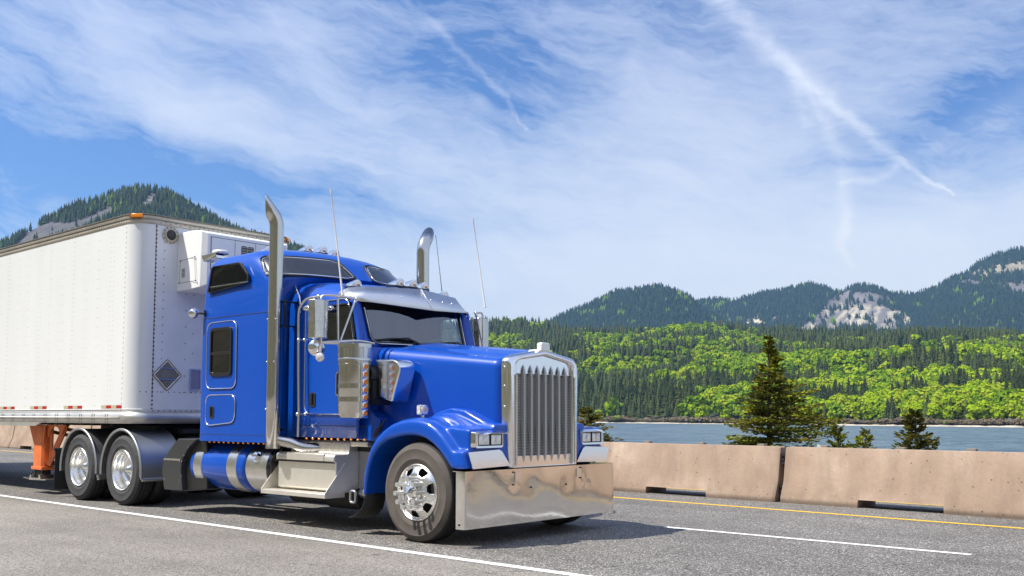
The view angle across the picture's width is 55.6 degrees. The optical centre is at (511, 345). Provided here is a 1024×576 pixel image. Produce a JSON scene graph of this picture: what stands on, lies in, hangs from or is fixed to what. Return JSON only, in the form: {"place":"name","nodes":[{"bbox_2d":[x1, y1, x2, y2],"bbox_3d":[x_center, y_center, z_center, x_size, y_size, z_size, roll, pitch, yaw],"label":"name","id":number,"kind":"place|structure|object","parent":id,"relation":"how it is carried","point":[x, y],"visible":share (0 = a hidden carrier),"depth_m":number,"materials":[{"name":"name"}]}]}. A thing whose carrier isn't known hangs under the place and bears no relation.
{"place":"outdoors","nodes":[
{"label":"outdoors","id":0,"kind":"place"},
{"bbox_2d":[0,182,454,341],"bbox_3d":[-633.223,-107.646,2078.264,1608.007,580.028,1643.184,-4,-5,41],"label":"mountain","id":1,"kind":"structure","parent":0,"point":[132,197],"depth_m":2169.67,"materials":[{"name":"green plant"}]},
{"bbox_2d":[0,448,1023,575],"bbox_3d":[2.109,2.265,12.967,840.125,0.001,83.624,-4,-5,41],"label":"road","id":2,"kind":"structure","parent":0,"point":[630,537],"depth_m":10.31,"materials":[{"name":"grey asphalt"}]},
{"bbox_2d":[0,425,14,447],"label":"concrete barrier","id":3,"kind":"object","parent":2,"relation":"on","point":[6,434],"visible":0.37,"depth_m":39.56,"materials":[{"name":"beige concrete"}]},
{"bbox_2d":[9,426,33,449],"bbox_3d":[-18.595,3.535,37.843,3.835,0.994,0.600,-4,-6,45],"label":"concrete barrier","id":4,"kind":"object","parent":2,"relation":"on","point":[22,438],"visible":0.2,"depth_m":38.28,"materials":[{"name":"beige concrete"}]},
{"bbox_2d":[53,425,91,447],"bbox_3d":[-15.897,3.346,35.174,3.835,0.994,0.600,-4,-6,45],"label":"concrete barrier","id":5,"kind":"object","parent":2,"relation":"on","point":[73,427],"visible":0.09,"depth_m":35.18,"materials":[{"name":"beige concrete"}]},
{"bbox_2d":[0,213,289,479],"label":"semi trailer","id":6,"kind":"object","parent":2,"relation":"on","point":[99,325],"visible":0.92,"depth_m":14.95,"materials":[{"name":"white metal"}]},
{"bbox_2d":[0,495,590,575],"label":"edge line","id":7,"kind":"object","parent":2,"relation":"on","point":[470,560],"visible":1,"depth_m":10.11,"materials":[{"name":"white paint"}]},
{"bbox_2d":[54,189,612,541],"bbox_3d":[-3.110,0.284,13.752,9.341,4.046,2.994,-4,-5,41],"label":"semi truck","id":8,"kind":"object","parent":2,"relation":"on","point":[333,378],"visible":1,"depth_m":11.53,"materials":[{"name":"blue metal"}]},
{"bbox_2d":[1,450,1023,528],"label":"yellow line","id":9,"kind":"object","parent":2,"relation":"on","point":[795,510],"visible":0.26,"depth_m":13.21,"materials":[{"name":"paint"}]},
{"bbox_2d":[600,442,785,501],"bbox_3d":[2.988,2.095,16.483,3.835,0.850,0.600,-4,-6,45],"label":"concrete barrier","id":10,"kind":"object","parent":2,"relation":"on","point":[746,472],"visible":0.8,"depth_m":16.09,"materials":[{"name":"beige concrete"}]},
{"bbox_2d":[666,526,970,554],"bbox_3d":[3.112,2.080,10.446,3.452,0.001,0.100,-4,-6,42],"label":"lane marking","id":11,"kind":"object","parent":2,"relation":"on","point":[822,541],"visible":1,"depth_m":10.25,"materials":[{"name":"white paint"}]},
{"bbox_2d":[780,447,1023,519],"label":"concrete barrier","id":12,"kind":"object","parent":2,"relation":"on","point":[979,483],"visible":1,"depth_m":13.68,"materials":[{"name":"beige concrete"}]},
{"bbox_2d":[0,0,1023,324],"label":"sky","id":13,"kind":"structure","parent":0,"point":[701,148],"materials":[{"name":"blue"}]},
{"bbox_2d":[559,288,717,327],"bbox_3d":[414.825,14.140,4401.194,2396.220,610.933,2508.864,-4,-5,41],"label":"blue mountain","id":14,"kind":"structure","parent":0,"point":[637,307],"depth_m":4384.59,"materials":[{"name":"plant"}]},
{"bbox_2d":[548,282,728,330],"bbox_3d":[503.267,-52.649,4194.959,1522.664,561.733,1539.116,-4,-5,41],"label":"mountain wood","id":15,"kind":"object","parent":14,"relation":"on","point":[685,303],"visible":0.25,"depth_m":4401.05,"materials":[{"name":"green plant"}]},
{"bbox_2d":[453,328,1013,424],"bbox_3d":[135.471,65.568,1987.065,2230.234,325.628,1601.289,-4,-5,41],"label":"bank","id":16,"kind":"structure","parent":0,"point":[713,415],"depth_m":1103.09,"materials":[{"name":"green plant"}]},
{"bbox_2d":[578,372,583,389],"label":"conifer tree","id":17,"kind":"object","parent":16,"relation":"on","point":[580,378],"visible":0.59,"depth_m":1430.64,"materials":[{"name":"green plant"}]},
{"bbox_2d":[585,390,590,407],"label":"conifer tree","id":18,"kind":"object","parent":16,"relation":"on","point":[587,402],"visible":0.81,"depth_m":1270.32,"materials":[{"name":"green plant"}]},
{"bbox_2d":[586,378,594,398],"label":"conifer tree","id":19,"kind":"object","parent":16,"relation":"on","point":[592,385],"visible":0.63,"depth_m":1348.32,"materials":[{"name":"green plant"}]},
{"bbox_2d":[616,387,623,407],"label":"conifer tree","id":20,"kind":"object","parent":16,"relation":"on","point":[620,396],"visible":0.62,"depth_m":1220.78,"materials":[{"name":"green plant"}]},
{"bbox_2d":[634,373,639,387],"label":"conifer tree","id":21,"kind":"object","parent":16,"relation":"on","point":[636,381],"visible":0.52,"depth_m":1324.83,"materials":[{"name":"green plant"}]},
{"bbox_2d":[639,383,646,403],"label":"conifer tree","id":22,"kind":"object","parent":16,"relation":"on","point":[642,392],"visible":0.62,"depth_m":1215.12,"materials":[{"name":"green plant"}]},
{"bbox_2d":[643,389,648,410],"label":"conifer tree","id":23,"kind":"object","parent":16,"relation":"on","point":[646,399],"visible":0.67,"depth_m":1168.27,"materials":[{"name":"green plant"}]},
{"bbox_2d":[651,381,656,400],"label":"conifer tree","id":24,"kind":"object","parent":16,"relation":"on","point":[653,391],"visible":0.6,"depth_m":1193.88,"materials":[{"name":"green plant"}]},
{"bbox_2d":[656,386,663,412],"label":"conifer tree","id":25,"kind":"object","parent":16,"relation":"on","point":[659,394],"visible":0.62,"depth_m":1157.10,"materials":[{"name":"green plant"}]},
{"bbox_2d":[661,388,670,410],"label":"conifer tree","id":26,"kind":"object","parent":16,"relation":"on","point":[666,399],"visible":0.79,"depth_m":1139.61,"materials":[{"name":"green plant"}]},
{"bbox_2d":[669,386,675,407],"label":"conifer tree","id":27,"kind":"object","parent":16,"relation":"on","point":[671,397],"visible":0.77,"depth_m":1146.97,"materials":[{"name":"green plant"}]},
{"bbox_2d":[674,381,680,402],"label":"conifer tree","id":28,"kind":"object","parent":16,"relation":"on","point":[678,390],"visible":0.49,"depth_m":1181.40,"materials":[{"name":"green plant"}]},
{"bbox_2d":[674,387,684,410],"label":"conifer tree","id":29,"kind":"object","parent":16,"relation":"on","point":[681,394],"visible":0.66,"depth_m":1119.28,"materials":[{"name":"green plant"}]},
{"bbox_2d":[687,380,694,396],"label":"conifer tree","id":30,"kind":"object","parent":16,"relation":"on","point":[691,387],"visible":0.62,"depth_m":1167.76,"materials":[{"name":"green plant"}]},
{"bbox_2d":[705,364,710,380],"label":"conifer tree","id":31,"kind":"object","parent":16,"relation":"on","point":[707,372],"visible":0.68,"depth_m":1342.46,"materials":[{"name":"green plant"}]},
{"bbox_2d":[711,386,720,396],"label":"broadleaf tree","id":32,"kind":"object","parent":16,"relation":"on","point":[715,389],"visible":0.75,"depth_m":1113.30,"materials":[{"name":"green plant"}]},
{"bbox_2d":[715,369,720,384],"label":"conifer tree","id":33,"kind":"object","parent":16,"relation":"on","point":[718,378],"visible":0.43,"depth_m":1300.99,"materials":[{"name":"green plant"}]},
{"bbox_2d":[720,394,729,407],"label":"broadleaf tree","id":34,"kind":"object","parent":16,"relation":"on","point":[724,398],"visible":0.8,"depth_m":1054.82,"materials":[{"name":"green plant"}]},
{"bbox_2d":[718,387,734,394],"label":"broadleaf tree","id":35,"kind":"object","parent":16,"relation":"on","point":[723,390],"visible":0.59,"depth_m":1098.93,"materials":[{"name":"green plant"}]},
{"bbox_2d":[443,315,1023,418],"bbox_3d":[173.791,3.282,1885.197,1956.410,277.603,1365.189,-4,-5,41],"label":"conifer wood","id":36,"kind":"object","parent":16,"relation":"on","point":[569,341],"visible":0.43,"depth_m":1699.55,"materials":[{"name":"green plant"}]},
{"bbox_2d":[444,317,1023,419],"bbox_3d":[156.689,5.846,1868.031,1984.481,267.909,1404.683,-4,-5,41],"label":"broadleaf wood","id":37,"kind":"object","parent":16,"relation":"on","point":[721,353],"visible":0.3,"depth_m":1345.86,"materials":[{"name":"green plant"}]},
{"bbox_2d":[728,393,742,416],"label":"broadleaf tree","id":38,"kind":"object","parent":16,"relation":"on","point":[735,396],"visible":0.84,"depth_m":1053.00,"materials":[{"name":"green plant"}]},
{"bbox_2d":[729,386,741,393],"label":"broadleaf tree","id":39,"kind":"object","parent":16,"relation":"on","point":[734,388],"visible":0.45,"depth_m":1108.74,"materials":[{"name":"green plant"}]},
{"bbox_2d":[577,415,1023,424],"bbox_3d":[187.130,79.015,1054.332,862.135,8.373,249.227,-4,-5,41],"label":"shore brush","id":40,"kind":"object","parent":16,"relation":"on","point":[996,421],"visible":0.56,"depth_m":849.65,"materials":[{"name":"green plant"}]},
{"bbox_2d":[812,394,827,403],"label":"broadleaf tree","id":41,"kind":"object","parent":16,"relation":"on","point":[817,399],"visible":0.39,"depth_m":977.58,"materials":[{"name":"green plant"}]},
{"bbox_2d":[817,384,826,399],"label":"conifer tree","id":42,"kind":"object","parent":16,"relation":"on","point":[822,393],"visible":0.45,"depth_m":977.79,"materials":[{"name":"green plant"}]},
{"bbox_2d":[815,378,828,384],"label":"broadleaf tree","id":43,"kind":"object","parent":16,"relation":"on","point":[821,380],"visible":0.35,"depth_m":1103.36,"materials":[{"name":"green plant"}]},
{"bbox_2d":[823,356,829,370],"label":"conifer tree","id":44,"kind":"object","parent":16,"relation":"on","point":[825,363],"visible":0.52,"depth_m":1284.36,"materials":[{"name":"green plant"}]},
{"bbox_2d":[820,398,835,405],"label":"broadleaf tree","id":45,"kind":"object","parent":16,"relation":"on","point":[830,401],"visible":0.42,"depth_m":949.25,"materials":[{"name":"green plant"}]},
{"bbox_2d":[836,395,851,405],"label":"broadleaf tree","id":46,"kind":"object","parent":16,"relation":"on","point":[841,399],"visible":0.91,"depth_m":942.34,"materials":[{"name":"green plant"}]},
{"bbox_2d":[845,382,852,395],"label":"conifer tree","id":47,"kind":"object","parent":16,"relation":"on","point":[848,390],"visible":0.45,"depth_m":1012.39,"materials":[{"name":"green plant"}]},
{"bbox_2d":[842,404,859,423],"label":"broadleaf tree","id":48,"kind":"object","parent":16,"relation":"on","point":[852,410],"visible":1,"depth_m":887.69,"materials":[{"name":"green plant"}]},
{"bbox_2d":[847,394,860,402],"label":"broadleaf tree","id":49,"kind":"object","parent":16,"relation":"on","point":[854,398],"visible":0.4,"depth_m":942.63,"materials":[{"name":"green plant"}]},
{"bbox_2d":[857,394,869,419],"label":"broadleaf tree","id":50,"kind":"object","parent":16,"relation":"on","point":[859,399],"visible":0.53,"depth_m":921.68,"materials":[{"name":"green plant"}]},
{"bbox_2d":[861,378,868,391],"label":"conifer tree","id":51,"kind":"object","parent":16,"relation":"on","point":[865,385],"visible":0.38,"depth_m":1016.74,"materials":[{"name":"green plant"}]},
{"bbox_2d":[861,396,875,419],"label":"broadleaf tree","id":52,"kind":"object","parent":16,"relation":"on","point":[868,401],"visible":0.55,"depth_m":913.50,"materials":[{"name":"green plant"}]},
{"bbox_2d":[866,377,880,382],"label":"broadleaf tree","id":53,"kind":"object","parent":16,"relation":"on","point":[871,380],"visible":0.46,"depth_m":1127.04,"materials":[{"name":"green plant"}]},
{"bbox_2d":[871,398,882,412],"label":"broadleaf tree","id":54,"kind":"object","parent":16,"relation":"on","point":[875,405],"visible":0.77,"depth_m":906.07,"materials":[{"name":"green plant"}]},
{"bbox_2d":[875,396,886,410],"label":"broadleaf tree","id":55,"kind":"object","parent":16,"relation":"on","point":[881,400],"visible":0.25,"depth_m":902.14,"materials":[{"name":"green plant"}]},
{"bbox_2d":[881,397,890,418],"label":"conifer tree","id":56,"kind":"object","parent":16,"relation":"on","point":[887,409],"visible":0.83,"depth_m":858.65,"materials":[{"name":"green plant"}]},
{"bbox_2d":[883,395,899,403],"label":"broadleaf tree","id":57,"kind":"object","parent":16,"relation":"on","point":[895,398],"visible":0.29,"depth_m":898.28,"materials":[{"name":"green plant"}]},
{"bbox_2d":[885,395,899,418],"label":"conifer tree","id":58,"kind":"object","parent":16,"relation":"on","point":[892,402],"visible":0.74,"depth_m":860.76,"materials":[{"name":"green plant"}]},
{"bbox_2d":[906,347,912,364],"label":"conifer tree","id":59,"kind":"object","parent":16,"relation":"on","point":[909,357],"visible":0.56,"depth_m":1262.24,"materials":[{"name":"green plant"}]},
{"bbox_2d":[905,390,920,396],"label":"broadleaf tree","id":60,"kind":"object","parent":16,"relation":"on","point":[912,393],"visible":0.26,"depth_m":919.45,"materials":[{"name":"green plant"}]},
{"bbox_2d":[906,404,922,413],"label":"broadleaf tree","id":61,"kind":"object","parent":16,"relation":"on","point":[914,407],"visible":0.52,"depth_m":844.33,"materials":[{"name":"green plant"}]},
{"bbox_2d":[912,340,917,359],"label":"conifer tree","id":62,"kind":"object","parent":16,"relation":"on","point":[915,347],"visible":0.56,"depth_m":1293.46,"materials":[{"name":"green plant"}]},
{"bbox_2d":[911,353,920,371],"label":"conifer tree","id":63,"kind":"object","parent":16,"relation":"on","point":[915,361],"visible":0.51,"depth_m":1210.04,"materials":[{"name":"green plant"}]},
{"bbox_2d":[914,375,919,388],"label":"conifer tree","id":64,"kind":"object","parent":16,"relation":"on","point":[916,384],"visible":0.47,"depth_m":1000.83,"materials":[{"name":"green plant"}]},
{"bbox_2d":[909,395,925,403],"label":"broadleaf tree","id":65,"kind":"object","parent":16,"relation":"on","point":[912,398],"visible":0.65,"depth_m":875.44,"materials":[{"name":"green plant"}]},
{"bbox_2d":[916,345,921,363],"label":"conifer tree","id":66,"kind":"object","parent":16,"relation":"on","point":[919,351],"visible":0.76,"depth_m":1262.27,"materials":[{"name":"green plant"}]},
{"bbox_2d":[915,387,935,397],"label":"broadleaf tree","id":67,"kind":"object","parent":16,"relation":"on","point":[924,392],"visible":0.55,"depth_m":919.34,"materials":[{"name":"green plant"}]},
{"bbox_2d":[925,347,934,365],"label":"conifer tree","id":68,"kind":"object","parent":16,"relation":"on","point":[929,358],"visible":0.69,"depth_m":1227.63,"materials":[{"name":"green plant"}]},
{"bbox_2d":[926,404,942,418],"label":"broadleaf tree","id":69,"kind":"object","parent":16,"relation":"on","point":[932,409],"visible":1,"depth_m":817.75,"materials":[{"name":"green plant"}]},
{"bbox_2d":[926,384,942,389],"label":"broadleaf tree","id":70,"kind":"object","parent":16,"relation":"on","point":[937,386],"visible":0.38,"depth_m":973.82,"materials":[{"name":"green plant"}]},
{"bbox_2d":[928,401,943,415],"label":"broadleaf tree","id":71,"kind":"object","parent":16,"relation":"on","point":[938,403],"visible":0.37,"depth_m":830.87,"materials":[{"name":"green plant"}]},
{"bbox_2d":[931,391,948,400],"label":"broadleaf tree","id":72,"kind":"object","parent":16,"relation":"on","point":[937,395],"visible":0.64,"depth_m":863.97,"materials":[{"name":"green plant"}]},
{"bbox_2d":[943,371,950,385],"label":"conifer tree","id":73,"kind":"object","parent":16,"relation":"on","point":[946,381],"visible":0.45,"depth_m":989.45,"materials":[{"name":"green plant"}]},
{"bbox_2d":[942,405,961,418],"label":"broadleaf tree","id":74,"kind":"object","parent":16,"relation":"on","point":[949,409],"visible":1,"depth_m":809.26,"materials":[{"name":"green plant"}]},
{"bbox_2d":[948,340,955,362],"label":"conifer tree","id":75,"kind":"object","parent":16,"relation":"on","point":[951,352],"visible":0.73,"depth_m":1239.67,"materials":[{"name":"green plant"}]},
{"bbox_2d":[947,397,956,424],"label":"conifer tree","id":76,"kind":"object","parent":16,"relation":"on","point":[951,405],"visible":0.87,"depth_m":810.36,"materials":[{"name":"green plant"}]},
{"bbox_2d":[940,393,965,411],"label":"broadleaf tree","id":77,"kind":"object","parent":16,"relation":"on","point":[955,397],"visible":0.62,"depth_m":841.47,"materials":[{"name":"green plant"}]},
{"bbox_2d":[954,368,962,385],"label":"conifer tree","id":78,"kind":"object","parent":16,"relation":"on","point":[959,376],"visible":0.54,"depth_m":976.38,"materials":[{"name":"green plant"}]},
{"bbox_2d":[952,389,970,395],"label":"broadleaf tree","id":79,"kind":"object","parent":16,"relation":"on","point":[961,392],"visible":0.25,"depth_m":855.28,"materials":[{"name":"green plant"}]},
{"bbox_2d":[954,399,969,411],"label":"broadleaf tree","id":80,"kind":"object","parent":16,"relation":"on","point":[960,403],"visible":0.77,"depth_m":827.93,"materials":[{"name":"green plant"}]},
{"bbox_2d":[959,369,967,385],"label":"conifer tree","id":81,"kind":"object","parent":16,"relation":"on","point":[964,378],"visible":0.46,"depth_m":970.37,"materials":[{"name":"green plant"}]},
{"bbox_2d":[965,351,970,365],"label":"conifer tree","id":82,"kind":"object","parent":16,"relation":"on","point":[968,358],"visible":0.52,"depth_m":1182.18,"materials":[{"name":"green plant"}]},
{"bbox_2d":[966,381,981,386],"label":"broadleaf tree","id":83,"kind":"object","parent":16,"relation":"on","point":[969,383],"visible":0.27,"depth_m":919.97,"materials":[{"name":"green plant"}]},
{"bbox_2d":[966,394,982,404],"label":"broadleaf tree","id":84,"kind":"object","parent":16,"relation":"on","point":[977,399],"visible":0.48,"depth_m":833.83,"materials":[{"name":"green plant"}]},
{"bbox_2d":[965,387,983,395],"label":"broadleaf tree","id":85,"kind":"object","parent":16,"relation":"on","point":[976,390],"visible":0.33,"depth_m":857.87,"materials":[{"name":"green plant"}]},
{"bbox_2d":[974,367,982,380],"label":"conifer tree","id":86,"kind":"object","parent":16,"relation":"on","point":[977,375],"visible":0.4,"depth_m":978.16,"materials":[{"name":"green plant"}]},
{"bbox_2d":[969,405,988,418],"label":"broadleaf tree","id":87,"kind":"object","parent":16,"relation":"on","point":[979,410],"visible":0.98,"depth_m":782.70,"materials":[{"name":"green plant"}]},
{"bbox_2d":[977,399,996,416],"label":"broadleaf tree","id":88,"kind":"object","parent":16,"relation":"on","point":[986,404],"visible":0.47,"depth_m":799.87,"materials":[{"name":"green plant"}]},
{"bbox_2d":[979,388,994,397],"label":"broadleaf tree","id":89,"kind":"object","parent":16,"relation":"on","point":[985,392],"visible":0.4,"depth_m":841.02,"materials":[{"name":"green plant"}]},
{"bbox_2d":[989,405,1005,418],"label":"broadleaf tree","id":90,"kind":"object","parent":16,"relation":"on","point":[997,411],"visible":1,"depth_m":769.57,"materials":[{"name":"green plant"}]},
{"bbox_2d":[991,389,1006,400],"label":"broadleaf tree","id":91,"kind":"object","parent":16,"relation":"on","point":[997,393],"visible":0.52,"depth_m":822.05,"materials":[{"name":"green plant"}]},
{"bbox_2d":[999,367,1004,382],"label":"conifer tree","id":92,"kind":"object","parent":16,"relation":"on","point":[1002,377],"visible":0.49,"depth_m":975.67,"materials":[{"name":"green plant"}]},
{"bbox_2d":[999,388,1017,413],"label":"broadleaf tree","id":93,"kind":"object","parent":16,"relation":"on","point":[1006,392],"visible":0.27,"depth_m":815.35,"materials":[{"name":"green plant"}]},
{"bbox_2d":[1001,398,1021,406],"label":"broadleaf tree","id":94,"kind":"object","parent":16,"relation":"on","point":[1015,401],"visible":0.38,"depth_m":793.14,"materials":[{"name":"green plant"}]},
{"bbox_2d":[1004,402,1019,417],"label":"broadleaf tree","id":95,"kind":"object","parent":16,"relation":"on","point":[1010,408],"visible":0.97,"depth_m":767.68,"materials":[{"name":"green plant"}]},
{"bbox_2d":[1003,392,1022,403],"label":"broadleaf tree","id":96,"kind":"object","parent":16,"relation":"on","point":[1013,395],"visible":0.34,"depth_m":801.98,"materials":[{"name":"green plant"}]},
{"bbox_2d":[1011,376,1017,389],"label":"conifer tree","id":97,"kind":"object","parent":16,"relation":"on","point":[1014,385],"visible":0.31,"depth_m":854.91,"materials":[{"name":"green plant"}]},
{"bbox_2d":[584,421,1023,426],"bbox_3d":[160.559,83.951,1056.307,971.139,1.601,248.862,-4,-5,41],"label":"shore sand","id":98,"kind":"structure","parent":0,"point":[936,425],"depth_m":844.76,"materials":[{"name":"beige sand"}]},
{"bbox_2d":[592,423,1023,451],"bbox_3d":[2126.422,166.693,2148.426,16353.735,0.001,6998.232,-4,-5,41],"label":"river","id":99,"kind":"structure","parent":0,"point":[1000,439],"depth_m":413.56,"materials":[{"name":"liquid"}]},
{"bbox_2d":[700,253,1023,333],"bbox_3d":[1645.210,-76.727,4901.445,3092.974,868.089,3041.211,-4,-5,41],"label":"blue mountain","id":100,"kind":"structure","parent":0,"point":[881,312],"depth_m":4947.08,"materials":[{"name":"stone"}]},
{"bbox_2d":[694,245,1023,331],"bbox_3d":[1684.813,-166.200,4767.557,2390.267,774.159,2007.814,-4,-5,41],"label":"mountain wood","id":101,"kind":"object","parent":100,"relation":"on","point":[972,311],"visible":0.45,"depth_m":4946.20,"materials":[{"name":"green plant"}]},
{"bbox_3d":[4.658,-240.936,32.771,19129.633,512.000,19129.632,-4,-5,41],"label":"ground","id":102,"kind":"structure","parent":0,"visible":0},
{"bbox_2d":[577,407,624,441],"bbox_3d":[3.194,4.729,35.049,8.923,5.099,8.166,2,-5,-23],"label":"spruce tree","id":103,"kind":"object","parent":102,"relation":"on","point":[594,418],"visible":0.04,"depth_m":34.95,"materials":[{"name":"green plant"}]},
{"bbox_2d":[722,335,848,447],"bbox_3d":[9.432,3.475,32.855,5.133,7.679,5.020,1,-4,-7],"label":"spruce tree","id":104,"kind":"object","parent":102,"relation":"on","point":[795,414],"visible":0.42,"depth_m":32.43,"materials":[{"name":"green plant"}]},
{"bbox_2d":[891,408,958,450],"bbox_3d":[12.066,4.309,28.259,5.826,4.987,3.911,-1,-4,14],"label":"spruce tree","id":105,"kind":"object","parent":102,"relation":"on","point":[910,435],"visible":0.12,"depth_m":28.60,"materials":[{"name":"green plant"}]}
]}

